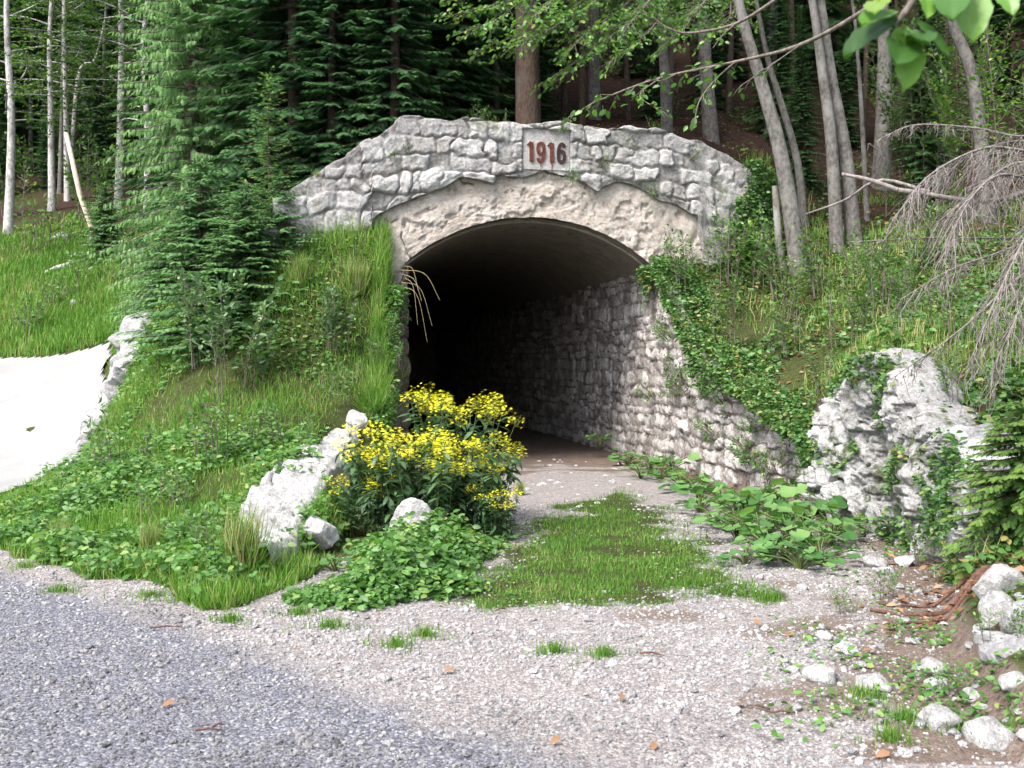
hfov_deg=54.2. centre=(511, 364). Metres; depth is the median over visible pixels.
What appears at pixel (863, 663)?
loose stone
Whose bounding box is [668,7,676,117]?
bare spruce
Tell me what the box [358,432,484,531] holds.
ragwort plant
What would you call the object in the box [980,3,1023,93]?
spruce tree
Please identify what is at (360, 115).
spruce tree
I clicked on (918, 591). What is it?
loose stone
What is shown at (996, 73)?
understorey beech
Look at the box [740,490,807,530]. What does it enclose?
butterbur plant
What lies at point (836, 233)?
beech tree
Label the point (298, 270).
grass tussock
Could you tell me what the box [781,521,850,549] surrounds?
butterbur plant
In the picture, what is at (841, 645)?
loose stone
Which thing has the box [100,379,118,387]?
edging stone
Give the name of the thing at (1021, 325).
beech sapling
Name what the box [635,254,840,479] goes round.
hanging ground cover
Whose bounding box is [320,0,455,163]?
spruce tree
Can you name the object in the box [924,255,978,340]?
beech sapling
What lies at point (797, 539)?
butterbur plant
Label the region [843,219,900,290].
beech sapling
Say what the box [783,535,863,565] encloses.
butterbur plant
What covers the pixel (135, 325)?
edging stone
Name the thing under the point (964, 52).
beech tree
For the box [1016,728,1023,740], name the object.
loose stone
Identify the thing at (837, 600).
leafy shrub
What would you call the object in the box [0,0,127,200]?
beech tree
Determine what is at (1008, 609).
bank stone
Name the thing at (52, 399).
road
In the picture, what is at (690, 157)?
wall plant
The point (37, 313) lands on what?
leafy shrub
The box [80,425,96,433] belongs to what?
edging stone
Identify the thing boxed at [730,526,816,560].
butterbur plant
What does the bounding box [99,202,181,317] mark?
young spruce
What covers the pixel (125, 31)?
beech tree
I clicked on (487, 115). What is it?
beech sapling
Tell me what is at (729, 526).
butterbur plant
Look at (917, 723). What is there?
loose stone
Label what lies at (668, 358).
wall plant
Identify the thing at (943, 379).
beech sapling
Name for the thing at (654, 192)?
wall plant
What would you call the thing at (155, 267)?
young spruce
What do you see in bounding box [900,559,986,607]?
exposed root
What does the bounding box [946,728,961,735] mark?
loose stone
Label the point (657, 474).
butterbur plant
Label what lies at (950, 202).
beech sapling
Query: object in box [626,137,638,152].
wall plant
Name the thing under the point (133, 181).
spruce tree
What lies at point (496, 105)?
bare spruce
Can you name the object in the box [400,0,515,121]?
spruce tree
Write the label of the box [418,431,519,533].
ragwort plant
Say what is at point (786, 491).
butterbur plant
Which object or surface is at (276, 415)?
leafy shrub
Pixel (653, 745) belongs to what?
fallen leaf
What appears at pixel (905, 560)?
loose stone
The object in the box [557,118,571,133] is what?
wall plant
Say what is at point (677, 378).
wall plant
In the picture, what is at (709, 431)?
wall plant
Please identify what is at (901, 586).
loose stone
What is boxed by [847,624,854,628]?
loose stone
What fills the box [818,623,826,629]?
loose stone
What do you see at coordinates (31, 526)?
bank herbs
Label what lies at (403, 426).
side wall
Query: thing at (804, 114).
spruce tree
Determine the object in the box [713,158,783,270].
creeping plants
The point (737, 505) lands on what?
butterbur plant
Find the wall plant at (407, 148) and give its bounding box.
[401,140,412,154]
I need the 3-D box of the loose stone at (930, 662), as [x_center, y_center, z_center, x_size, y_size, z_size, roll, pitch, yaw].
[2.160,1.568,5.156,0.178,0.122,0.157,0,0,42]
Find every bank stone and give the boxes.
[972,563,1023,598]
[972,629,1004,647]
[978,590,1014,628]
[978,633,1023,664]
[999,600,1023,634]
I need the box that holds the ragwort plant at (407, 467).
[360,426,465,517]
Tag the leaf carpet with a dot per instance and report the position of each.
(379, 566)
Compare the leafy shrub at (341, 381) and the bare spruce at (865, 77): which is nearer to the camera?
the leafy shrub at (341, 381)
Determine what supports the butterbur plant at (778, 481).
on the ground at (586, 484)
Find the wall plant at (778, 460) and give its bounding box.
[775,442,794,467]
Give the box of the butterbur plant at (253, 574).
[229,565,275,585]
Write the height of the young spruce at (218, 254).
2.101 m
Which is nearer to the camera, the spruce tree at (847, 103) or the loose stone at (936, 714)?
the loose stone at (936, 714)
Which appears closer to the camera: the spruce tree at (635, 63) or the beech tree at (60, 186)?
the spruce tree at (635, 63)
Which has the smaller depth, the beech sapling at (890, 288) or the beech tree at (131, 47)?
the beech sapling at (890, 288)
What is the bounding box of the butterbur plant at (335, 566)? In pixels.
[306,548,360,571]
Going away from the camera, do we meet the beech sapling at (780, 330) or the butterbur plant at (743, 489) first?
the butterbur plant at (743, 489)
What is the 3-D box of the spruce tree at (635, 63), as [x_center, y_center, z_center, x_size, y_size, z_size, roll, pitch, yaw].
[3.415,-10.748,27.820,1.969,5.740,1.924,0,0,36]
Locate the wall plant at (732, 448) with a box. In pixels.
[727,438,745,462]
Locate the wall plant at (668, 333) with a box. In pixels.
[655,321,672,342]
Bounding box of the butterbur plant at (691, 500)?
[674,487,729,512]
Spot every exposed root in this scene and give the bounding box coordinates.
[870,561,1002,616]
[887,572,984,624]
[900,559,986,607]
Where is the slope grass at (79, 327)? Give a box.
[0,211,208,358]
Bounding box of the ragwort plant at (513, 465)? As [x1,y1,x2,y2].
[433,440,527,528]
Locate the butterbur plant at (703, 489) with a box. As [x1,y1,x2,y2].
[690,485,741,508]
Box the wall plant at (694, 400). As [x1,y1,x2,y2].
[691,394,701,405]
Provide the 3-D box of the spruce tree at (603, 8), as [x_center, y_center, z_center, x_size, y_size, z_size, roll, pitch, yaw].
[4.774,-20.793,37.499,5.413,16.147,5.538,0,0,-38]
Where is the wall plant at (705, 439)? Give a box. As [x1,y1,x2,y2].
[703,429,713,442]
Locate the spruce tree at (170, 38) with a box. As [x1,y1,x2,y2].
[86,0,245,320]
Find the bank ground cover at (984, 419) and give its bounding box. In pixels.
[633,98,1023,586]
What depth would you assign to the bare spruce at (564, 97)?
21.86 m
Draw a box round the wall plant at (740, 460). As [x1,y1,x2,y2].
[732,441,757,468]
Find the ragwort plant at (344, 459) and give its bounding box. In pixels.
[331,437,416,522]
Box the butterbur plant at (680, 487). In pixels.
[667,471,727,497]
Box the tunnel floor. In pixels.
[408,403,663,472]
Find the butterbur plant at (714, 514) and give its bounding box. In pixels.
[696,512,742,530]
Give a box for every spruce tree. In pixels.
[0,0,26,173]
[0,0,76,168]
[0,0,78,142]
[0,113,6,196]
[30,111,46,172]
[32,94,58,189]
[53,1,138,132]
[54,0,138,175]
[57,1,141,115]
[71,91,89,137]
[78,48,115,186]
[85,0,169,175]
[85,3,241,266]
[93,0,187,258]
[106,44,125,146]
[125,0,141,84]
[125,96,141,159]
[133,0,313,258]
[175,5,267,184]
[182,1,287,217]
[188,0,387,214]
[191,0,368,228]
[261,0,458,177]
[268,0,390,195]
[301,0,514,122]
[301,3,472,128]
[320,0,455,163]
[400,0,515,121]
[434,0,548,121]
[472,1,560,100]
[486,1,556,101]
[498,0,618,74]
[505,0,567,121]
[505,4,559,115]
[515,0,540,123]
[586,1,620,15]
[587,0,696,43]
[606,0,646,76]
[632,5,684,119]
[681,0,742,109]
[712,0,757,80]
[725,0,784,33]
[736,0,877,86]
[739,0,806,139]
[780,3,826,190]
[823,2,866,147]
[849,0,914,70]
[879,0,973,210]
[899,11,968,161]
[949,0,1023,96]
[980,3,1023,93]
[997,0,1023,16]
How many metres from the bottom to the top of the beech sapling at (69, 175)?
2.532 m
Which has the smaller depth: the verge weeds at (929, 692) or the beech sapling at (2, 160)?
the verge weeds at (929, 692)
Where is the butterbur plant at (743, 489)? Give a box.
[726,488,778,505]
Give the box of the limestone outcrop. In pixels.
[925,423,1019,463]
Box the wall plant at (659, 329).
[652,320,664,335]
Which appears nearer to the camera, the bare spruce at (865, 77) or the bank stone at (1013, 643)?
the bank stone at (1013, 643)
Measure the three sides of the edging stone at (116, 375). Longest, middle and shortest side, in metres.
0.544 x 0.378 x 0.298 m
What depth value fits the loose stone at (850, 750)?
4.11 m
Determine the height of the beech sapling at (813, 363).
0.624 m
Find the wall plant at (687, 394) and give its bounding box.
[684,385,690,396]
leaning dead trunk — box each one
[64,132,92,231]
[70,20,104,180]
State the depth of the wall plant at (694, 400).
14.29 m
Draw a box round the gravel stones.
[0,503,1016,767]
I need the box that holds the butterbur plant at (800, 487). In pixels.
[745,483,807,503]
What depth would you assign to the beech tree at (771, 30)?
21.54 m
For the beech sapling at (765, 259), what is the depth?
14.77 m
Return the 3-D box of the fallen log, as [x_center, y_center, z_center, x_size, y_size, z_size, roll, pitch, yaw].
[-14.782,-3.110,32.506,0.875,0.478,0.192,0,0,0]
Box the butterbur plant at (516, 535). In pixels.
[476,522,530,539]
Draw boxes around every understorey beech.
[854,0,955,166]
[868,17,975,204]
[918,0,1021,165]
[921,24,1023,217]
[962,2,1023,232]
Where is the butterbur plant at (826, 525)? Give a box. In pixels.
[810,516,866,531]
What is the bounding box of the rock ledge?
[238,412,362,565]
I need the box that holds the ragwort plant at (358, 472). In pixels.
[338,420,451,534]
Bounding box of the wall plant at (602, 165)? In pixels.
[598,155,611,169]
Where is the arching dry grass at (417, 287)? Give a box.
[402,266,439,337]
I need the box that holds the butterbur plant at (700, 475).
[669,472,710,484]
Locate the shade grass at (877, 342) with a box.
[646,117,1023,594]
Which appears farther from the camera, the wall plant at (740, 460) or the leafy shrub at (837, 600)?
the wall plant at (740, 460)
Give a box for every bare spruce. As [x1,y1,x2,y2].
[490,0,499,121]
[499,0,504,113]
[561,0,568,117]
[579,2,585,124]
[621,0,631,119]
[646,6,653,101]
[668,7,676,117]
[690,0,697,92]
[725,2,734,114]
[744,2,753,84]
[788,0,797,112]
[860,0,870,146]
[894,0,900,95]
[944,20,948,117]
[982,18,989,120]
[1005,11,1011,94]
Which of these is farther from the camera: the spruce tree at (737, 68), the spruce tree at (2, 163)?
the spruce tree at (2, 163)
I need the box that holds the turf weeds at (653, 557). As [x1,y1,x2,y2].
[439,485,778,606]
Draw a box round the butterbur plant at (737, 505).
[701,493,776,517]
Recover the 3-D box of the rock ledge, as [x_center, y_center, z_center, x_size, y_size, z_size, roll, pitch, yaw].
[-2.054,1.439,10.174,0.858,1.706,5.335,0,0,0]
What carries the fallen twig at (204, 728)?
on the ground at (586, 484)
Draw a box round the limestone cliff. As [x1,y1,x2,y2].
[796,348,1023,570]
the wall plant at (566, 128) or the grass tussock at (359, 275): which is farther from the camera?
the wall plant at (566, 128)
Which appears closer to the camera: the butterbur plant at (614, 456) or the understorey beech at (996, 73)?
the butterbur plant at (614, 456)
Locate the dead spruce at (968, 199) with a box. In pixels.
[806,121,1023,425]
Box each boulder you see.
[263,227,279,237]
[302,516,338,549]
[336,430,359,444]
[346,409,367,429]
[389,497,432,528]
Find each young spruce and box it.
[69,182,136,261]
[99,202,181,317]
[103,228,186,341]
[110,156,253,365]
[152,179,295,352]
[160,227,258,370]
[227,169,321,325]
[236,66,304,230]
[927,399,1023,583]
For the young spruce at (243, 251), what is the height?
2.521 m
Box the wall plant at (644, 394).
[635,380,654,402]
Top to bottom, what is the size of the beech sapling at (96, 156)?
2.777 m
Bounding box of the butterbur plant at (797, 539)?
[751,526,820,562]
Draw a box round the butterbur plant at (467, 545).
[446,540,480,555]
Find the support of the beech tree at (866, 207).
on the ground at (586, 484)
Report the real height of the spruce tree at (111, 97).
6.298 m
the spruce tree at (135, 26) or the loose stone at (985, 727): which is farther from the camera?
the spruce tree at (135, 26)
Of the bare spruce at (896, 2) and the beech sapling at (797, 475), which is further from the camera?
the bare spruce at (896, 2)
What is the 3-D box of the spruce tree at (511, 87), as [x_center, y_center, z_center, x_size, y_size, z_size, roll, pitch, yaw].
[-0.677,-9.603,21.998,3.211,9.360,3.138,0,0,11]
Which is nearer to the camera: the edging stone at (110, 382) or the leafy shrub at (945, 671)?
the leafy shrub at (945, 671)
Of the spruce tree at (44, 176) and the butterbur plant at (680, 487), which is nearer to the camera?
the butterbur plant at (680, 487)
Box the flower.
[512,478,527,494]
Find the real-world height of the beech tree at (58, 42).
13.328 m
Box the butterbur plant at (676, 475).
[657,470,710,488]
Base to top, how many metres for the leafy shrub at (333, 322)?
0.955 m
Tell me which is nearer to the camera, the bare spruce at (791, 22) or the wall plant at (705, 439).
the wall plant at (705, 439)
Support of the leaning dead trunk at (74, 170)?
on the ground at (586, 484)
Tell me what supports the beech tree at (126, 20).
on the ground at (586, 484)
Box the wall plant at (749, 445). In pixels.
[739,441,758,467]
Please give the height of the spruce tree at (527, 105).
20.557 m
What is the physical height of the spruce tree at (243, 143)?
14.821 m
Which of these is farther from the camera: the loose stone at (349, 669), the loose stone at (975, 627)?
the loose stone at (975, 627)
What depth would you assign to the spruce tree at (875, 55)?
27.96 m
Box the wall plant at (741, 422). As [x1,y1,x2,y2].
[739,415,755,434]
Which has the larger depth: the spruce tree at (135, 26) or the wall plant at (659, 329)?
the spruce tree at (135, 26)
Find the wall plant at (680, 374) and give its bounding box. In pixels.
[673,362,686,378]
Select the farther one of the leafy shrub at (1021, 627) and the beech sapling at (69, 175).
the beech sapling at (69, 175)
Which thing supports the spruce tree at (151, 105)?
on the ground at (586, 484)
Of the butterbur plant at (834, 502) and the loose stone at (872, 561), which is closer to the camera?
the loose stone at (872, 561)
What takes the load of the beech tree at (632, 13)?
on the ground at (586, 484)
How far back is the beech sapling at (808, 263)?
14.60 m
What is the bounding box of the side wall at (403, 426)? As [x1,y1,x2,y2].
[387,267,410,470]
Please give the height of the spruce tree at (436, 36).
14.821 m
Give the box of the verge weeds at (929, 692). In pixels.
[748,379,1023,747]
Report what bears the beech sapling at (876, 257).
on the ground at (586, 484)
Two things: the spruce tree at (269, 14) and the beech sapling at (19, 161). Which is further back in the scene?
the beech sapling at (19, 161)
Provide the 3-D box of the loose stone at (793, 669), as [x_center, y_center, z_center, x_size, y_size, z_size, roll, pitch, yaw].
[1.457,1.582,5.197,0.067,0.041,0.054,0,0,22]
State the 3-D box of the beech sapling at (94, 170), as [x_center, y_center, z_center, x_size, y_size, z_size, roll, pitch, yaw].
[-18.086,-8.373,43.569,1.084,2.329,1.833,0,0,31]
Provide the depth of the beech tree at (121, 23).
39.87 m
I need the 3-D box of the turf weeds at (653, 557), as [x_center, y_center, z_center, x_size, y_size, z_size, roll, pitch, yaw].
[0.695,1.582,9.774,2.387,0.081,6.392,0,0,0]
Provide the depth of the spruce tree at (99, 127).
45.72 m
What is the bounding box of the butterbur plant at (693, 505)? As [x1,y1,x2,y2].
[687,503,738,524]
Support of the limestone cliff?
on the ground at (586, 484)
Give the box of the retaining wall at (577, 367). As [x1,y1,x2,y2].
[433,271,808,499]
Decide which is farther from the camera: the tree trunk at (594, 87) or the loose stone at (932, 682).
the tree trunk at (594, 87)
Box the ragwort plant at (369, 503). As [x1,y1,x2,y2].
[322,472,395,537]
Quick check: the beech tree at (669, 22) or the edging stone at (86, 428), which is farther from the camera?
the beech tree at (669, 22)
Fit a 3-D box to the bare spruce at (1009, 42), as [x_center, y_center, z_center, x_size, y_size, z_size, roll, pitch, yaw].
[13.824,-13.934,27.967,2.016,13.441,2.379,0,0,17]
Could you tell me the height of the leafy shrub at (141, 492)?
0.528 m
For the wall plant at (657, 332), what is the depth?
15.51 m
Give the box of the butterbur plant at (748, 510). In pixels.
[733,505,818,538]
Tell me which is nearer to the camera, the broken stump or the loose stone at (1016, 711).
the loose stone at (1016, 711)
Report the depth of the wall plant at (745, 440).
12.67 m
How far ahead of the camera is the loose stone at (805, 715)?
4.54 m
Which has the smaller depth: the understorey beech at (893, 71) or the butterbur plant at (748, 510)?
the butterbur plant at (748, 510)
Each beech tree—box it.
[0,0,83,168]
[0,0,111,233]
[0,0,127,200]
[0,0,133,210]
[0,0,151,193]
[0,6,82,133]
[0,21,57,129]
[35,0,139,179]
[35,0,140,158]
[46,1,88,114]
[51,0,165,211]
[52,3,72,100]
[55,0,173,210]
[61,0,149,61]
[74,3,160,174]
[86,0,166,173]
[433,0,757,133]
[562,0,1018,131]
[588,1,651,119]
[665,1,669,49]
[695,0,719,144]
[733,0,809,275]
[754,0,808,231]
[762,0,858,137]
[808,0,844,254]
[816,0,862,246]
[850,0,870,220]
[870,3,891,190]
[945,16,997,222]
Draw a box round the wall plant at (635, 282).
[631,272,641,286]
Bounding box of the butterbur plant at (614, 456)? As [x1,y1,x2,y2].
[607,448,641,465]
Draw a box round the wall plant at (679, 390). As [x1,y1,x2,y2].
[666,374,682,394]
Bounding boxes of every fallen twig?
[150,625,182,628]
[195,727,222,731]
[211,722,224,727]
[640,651,664,655]
[747,704,769,710]
[769,709,794,713]
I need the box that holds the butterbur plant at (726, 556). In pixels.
[715,538,781,564]
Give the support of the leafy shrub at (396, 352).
on the ground at (586, 484)
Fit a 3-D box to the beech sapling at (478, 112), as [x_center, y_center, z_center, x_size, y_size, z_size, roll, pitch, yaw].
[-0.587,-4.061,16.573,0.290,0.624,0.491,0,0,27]
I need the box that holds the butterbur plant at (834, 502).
[778,489,847,527]
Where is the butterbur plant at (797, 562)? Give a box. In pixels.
[753,538,836,568]
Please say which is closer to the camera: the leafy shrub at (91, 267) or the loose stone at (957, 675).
the loose stone at (957, 675)
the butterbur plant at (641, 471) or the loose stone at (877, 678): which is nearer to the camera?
the loose stone at (877, 678)
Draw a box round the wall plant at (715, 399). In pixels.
[706,383,729,406]
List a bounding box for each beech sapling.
[0,139,15,196]
[0,155,36,218]
[4,129,44,188]
[55,121,81,167]
[57,150,99,219]
[61,124,125,211]
[80,143,114,198]
[88,134,135,197]
[467,99,488,118]
[485,108,509,121]
[662,224,694,292]
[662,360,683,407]
[676,228,716,272]
[705,202,762,286]
[705,269,745,320]
[707,278,753,345]
[709,204,778,283]
[744,226,772,291]
[748,216,792,299]
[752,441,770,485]
[756,307,785,353]
[763,292,811,356]
[773,250,805,324]
[792,222,833,298]
[793,460,819,500]
[799,338,840,393]
[815,271,879,347]
[832,230,895,312]
[842,279,877,326]
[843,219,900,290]
[857,231,923,300]
[860,250,915,327]
[873,161,918,217]
[883,255,919,325]
[896,197,945,268]
[898,509,937,565]
[915,331,969,381]
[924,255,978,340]
[928,339,967,401]
[929,166,965,223]
[998,272,1023,347]
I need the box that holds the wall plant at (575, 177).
[565,168,579,183]
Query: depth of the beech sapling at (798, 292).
14.17 m
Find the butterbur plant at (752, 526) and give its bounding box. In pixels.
[706,510,804,539]
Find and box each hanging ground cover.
[363,284,411,474]
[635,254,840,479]
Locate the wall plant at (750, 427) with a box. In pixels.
[746,413,762,433]
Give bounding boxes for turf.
[0,484,1023,751]
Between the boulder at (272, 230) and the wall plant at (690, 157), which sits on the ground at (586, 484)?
the boulder at (272, 230)
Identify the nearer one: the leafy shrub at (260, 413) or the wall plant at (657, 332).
the leafy shrub at (260, 413)
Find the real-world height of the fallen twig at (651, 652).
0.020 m
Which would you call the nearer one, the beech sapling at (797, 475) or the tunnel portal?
the beech sapling at (797, 475)
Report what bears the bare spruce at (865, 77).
on the ground at (586, 484)
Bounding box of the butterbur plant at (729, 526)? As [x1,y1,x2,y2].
[692,506,792,540]
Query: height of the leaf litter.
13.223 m
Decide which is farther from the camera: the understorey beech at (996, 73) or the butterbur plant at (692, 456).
the understorey beech at (996, 73)
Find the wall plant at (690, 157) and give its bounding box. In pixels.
[688,147,700,162]
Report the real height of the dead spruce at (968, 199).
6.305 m
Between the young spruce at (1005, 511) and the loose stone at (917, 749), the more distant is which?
the young spruce at (1005, 511)
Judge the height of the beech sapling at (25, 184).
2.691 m
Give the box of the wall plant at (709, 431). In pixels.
[698,417,713,437]
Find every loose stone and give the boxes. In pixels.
[343,666,357,673]
[378,673,391,682]
[607,658,617,665]
[786,665,798,672]
[788,702,801,711]
[796,584,807,590]
[801,664,836,685]
[801,713,809,717]
[814,630,832,640]
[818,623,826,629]
[832,641,857,652]
[838,546,859,558]
[842,648,858,655]
[844,746,858,754]
[846,728,852,732]
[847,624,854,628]
[855,661,867,668]
[855,672,892,692]
[862,555,887,567]
[863,728,873,735]
[868,708,877,714]
[873,725,883,731]
[875,566,897,576]
[894,555,914,566]
[895,584,904,588]
[897,747,912,757]
[905,637,917,643]
[911,656,949,676]
[911,746,921,752]
[912,719,926,726]
[913,589,922,593]
[917,703,962,730]
[923,676,947,691]
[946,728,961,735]
[956,672,967,678]
[961,716,1014,751]
[962,687,979,699]
[965,641,972,648]
[970,680,979,688]
[973,623,982,629]
[973,703,987,709]
[998,671,1023,690]
[1002,717,1008,723]
[1014,594,1023,598]
[1014,708,1021,714]
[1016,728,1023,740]
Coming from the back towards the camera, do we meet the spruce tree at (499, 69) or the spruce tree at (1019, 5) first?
the spruce tree at (1019, 5)
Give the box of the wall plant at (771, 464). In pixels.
[759,448,776,473]
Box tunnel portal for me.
[273,115,771,403]
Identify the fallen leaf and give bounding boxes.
[162,699,173,705]
[444,667,454,671]
[551,735,559,743]
[650,742,657,749]
[876,749,889,756]
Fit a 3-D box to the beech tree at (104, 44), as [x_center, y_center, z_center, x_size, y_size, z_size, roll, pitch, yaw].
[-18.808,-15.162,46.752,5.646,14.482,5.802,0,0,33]
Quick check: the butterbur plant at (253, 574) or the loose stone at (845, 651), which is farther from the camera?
the butterbur plant at (253, 574)
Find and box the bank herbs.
[0,227,393,603]
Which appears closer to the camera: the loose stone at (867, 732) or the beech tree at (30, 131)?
the loose stone at (867, 732)
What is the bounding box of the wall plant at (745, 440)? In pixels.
[729,423,750,451]
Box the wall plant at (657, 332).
[650,319,666,339]
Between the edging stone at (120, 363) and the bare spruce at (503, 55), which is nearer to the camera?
the edging stone at (120, 363)
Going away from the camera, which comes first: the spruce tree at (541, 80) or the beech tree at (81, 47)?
the spruce tree at (541, 80)
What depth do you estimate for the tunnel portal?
15.78 m
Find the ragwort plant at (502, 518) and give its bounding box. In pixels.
[465,485,521,538]
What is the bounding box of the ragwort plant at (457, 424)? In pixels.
[415,393,524,514]
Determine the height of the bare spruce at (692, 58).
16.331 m
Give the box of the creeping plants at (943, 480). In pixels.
[806,343,998,581]
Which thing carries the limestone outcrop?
on the ground at (586, 484)
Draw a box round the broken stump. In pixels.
[772,185,786,269]
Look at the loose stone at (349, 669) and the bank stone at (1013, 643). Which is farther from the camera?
the loose stone at (349, 669)
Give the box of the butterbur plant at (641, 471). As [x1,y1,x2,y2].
[616,462,655,477]
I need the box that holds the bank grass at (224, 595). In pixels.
[0,211,410,610]
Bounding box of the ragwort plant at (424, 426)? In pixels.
[396,383,505,515]
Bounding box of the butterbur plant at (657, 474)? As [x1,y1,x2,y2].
[640,462,685,480]
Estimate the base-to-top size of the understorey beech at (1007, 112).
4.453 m
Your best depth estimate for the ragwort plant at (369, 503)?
9.30 m
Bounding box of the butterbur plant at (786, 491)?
[718,485,794,511]
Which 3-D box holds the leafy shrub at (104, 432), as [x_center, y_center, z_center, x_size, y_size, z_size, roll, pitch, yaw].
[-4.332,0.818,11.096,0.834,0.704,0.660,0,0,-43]
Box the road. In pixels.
[0,342,111,491]
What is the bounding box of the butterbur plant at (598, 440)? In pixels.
[585,433,612,445]
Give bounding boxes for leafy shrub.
[4,288,55,332]
[13,188,78,248]
[38,272,79,305]
[66,242,134,287]
[81,194,140,239]
[82,409,156,466]
[130,456,195,517]
[172,266,250,368]
[176,497,228,553]
[178,380,272,460]
[188,271,285,396]
[257,396,315,442]
[314,356,362,403]
[316,279,357,350]
[354,308,401,343]
[364,331,403,363]
[828,581,862,616]
[865,566,903,599]
[932,652,973,697]
[973,604,1023,642]
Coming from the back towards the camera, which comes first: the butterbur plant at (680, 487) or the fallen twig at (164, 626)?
the butterbur plant at (680, 487)
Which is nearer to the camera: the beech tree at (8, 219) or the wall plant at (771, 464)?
the wall plant at (771, 464)
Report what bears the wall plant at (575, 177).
attached to the tunnel portal
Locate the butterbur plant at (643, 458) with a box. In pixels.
[622,451,672,468]
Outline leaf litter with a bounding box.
[507,27,1023,635]
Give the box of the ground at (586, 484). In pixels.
[0,0,1023,767]
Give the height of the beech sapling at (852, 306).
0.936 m
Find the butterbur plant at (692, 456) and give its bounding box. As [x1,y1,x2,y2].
[649,452,699,472]
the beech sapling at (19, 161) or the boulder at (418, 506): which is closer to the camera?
the boulder at (418, 506)
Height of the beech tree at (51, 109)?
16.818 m
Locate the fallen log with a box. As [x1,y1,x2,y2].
[45,262,70,271]
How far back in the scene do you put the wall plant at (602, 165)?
15.63 m
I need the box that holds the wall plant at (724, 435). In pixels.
[717,427,725,437]
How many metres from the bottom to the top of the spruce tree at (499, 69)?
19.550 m
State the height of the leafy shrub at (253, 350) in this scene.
1.592 m
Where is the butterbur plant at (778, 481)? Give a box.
[770,478,809,506]
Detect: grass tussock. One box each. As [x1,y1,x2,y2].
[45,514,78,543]
[125,514,173,548]
[190,489,293,578]
[277,246,317,286]
[333,250,373,294]
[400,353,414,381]
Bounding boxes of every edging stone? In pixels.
[62,452,84,461]
[71,440,89,451]
[75,431,91,442]
[79,418,103,432]
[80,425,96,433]
[85,401,113,417]
[92,409,106,417]
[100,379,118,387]
[100,383,119,399]
[102,393,109,400]
[107,328,145,349]
[107,366,125,386]
[110,347,135,367]
[110,355,135,368]
[117,335,137,352]
[119,311,150,331]
[131,323,142,328]
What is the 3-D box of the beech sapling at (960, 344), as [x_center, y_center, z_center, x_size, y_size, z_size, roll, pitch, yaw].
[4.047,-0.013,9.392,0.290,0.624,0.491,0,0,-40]
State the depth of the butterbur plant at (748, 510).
8.91 m
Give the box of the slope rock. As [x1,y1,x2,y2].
[51,232,67,239]
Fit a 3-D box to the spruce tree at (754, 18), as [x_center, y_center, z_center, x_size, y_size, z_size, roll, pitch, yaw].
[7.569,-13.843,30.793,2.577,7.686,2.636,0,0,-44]
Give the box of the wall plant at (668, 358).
[663,351,672,362]
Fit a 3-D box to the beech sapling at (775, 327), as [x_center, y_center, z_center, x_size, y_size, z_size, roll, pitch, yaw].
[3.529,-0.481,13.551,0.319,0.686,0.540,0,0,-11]
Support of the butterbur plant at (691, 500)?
on the ground at (586, 484)
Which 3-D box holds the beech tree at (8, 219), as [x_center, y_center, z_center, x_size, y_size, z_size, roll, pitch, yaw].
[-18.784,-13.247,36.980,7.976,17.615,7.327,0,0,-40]
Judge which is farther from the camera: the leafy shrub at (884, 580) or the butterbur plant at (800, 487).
the butterbur plant at (800, 487)
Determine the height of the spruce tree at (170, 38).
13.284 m
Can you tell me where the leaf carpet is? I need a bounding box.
[281,507,516,611]
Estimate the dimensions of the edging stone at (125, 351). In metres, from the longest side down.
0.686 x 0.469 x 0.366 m
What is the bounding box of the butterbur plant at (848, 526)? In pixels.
[792,506,864,545]
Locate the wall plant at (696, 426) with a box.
[691,415,702,428]
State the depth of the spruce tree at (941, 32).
23.57 m
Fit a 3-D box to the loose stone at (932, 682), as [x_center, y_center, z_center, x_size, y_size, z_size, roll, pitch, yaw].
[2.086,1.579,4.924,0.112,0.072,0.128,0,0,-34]
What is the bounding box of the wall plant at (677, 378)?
[672,368,682,381]
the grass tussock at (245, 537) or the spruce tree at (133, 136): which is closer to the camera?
the grass tussock at (245, 537)
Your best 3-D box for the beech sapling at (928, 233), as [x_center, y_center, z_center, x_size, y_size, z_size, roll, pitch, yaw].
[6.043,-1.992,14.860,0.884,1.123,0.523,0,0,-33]
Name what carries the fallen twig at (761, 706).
on the ground at (586, 484)
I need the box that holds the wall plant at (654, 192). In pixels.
[646,183,657,197]
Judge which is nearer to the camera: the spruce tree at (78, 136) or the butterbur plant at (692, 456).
the butterbur plant at (692, 456)
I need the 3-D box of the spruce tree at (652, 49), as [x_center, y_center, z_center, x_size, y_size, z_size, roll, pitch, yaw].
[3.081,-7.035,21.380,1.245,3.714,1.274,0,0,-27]
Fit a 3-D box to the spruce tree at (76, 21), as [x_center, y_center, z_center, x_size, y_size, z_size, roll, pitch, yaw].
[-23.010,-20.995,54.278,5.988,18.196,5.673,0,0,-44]
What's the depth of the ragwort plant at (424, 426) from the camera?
10.16 m
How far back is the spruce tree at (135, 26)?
61.48 m
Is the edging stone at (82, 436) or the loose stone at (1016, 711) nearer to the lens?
the loose stone at (1016, 711)
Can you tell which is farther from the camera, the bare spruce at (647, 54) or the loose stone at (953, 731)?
the bare spruce at (647, 54)
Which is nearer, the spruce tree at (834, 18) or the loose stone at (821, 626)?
the loose stone at (821, 626)
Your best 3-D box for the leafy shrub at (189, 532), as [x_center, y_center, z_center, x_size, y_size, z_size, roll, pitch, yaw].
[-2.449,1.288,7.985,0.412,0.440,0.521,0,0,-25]

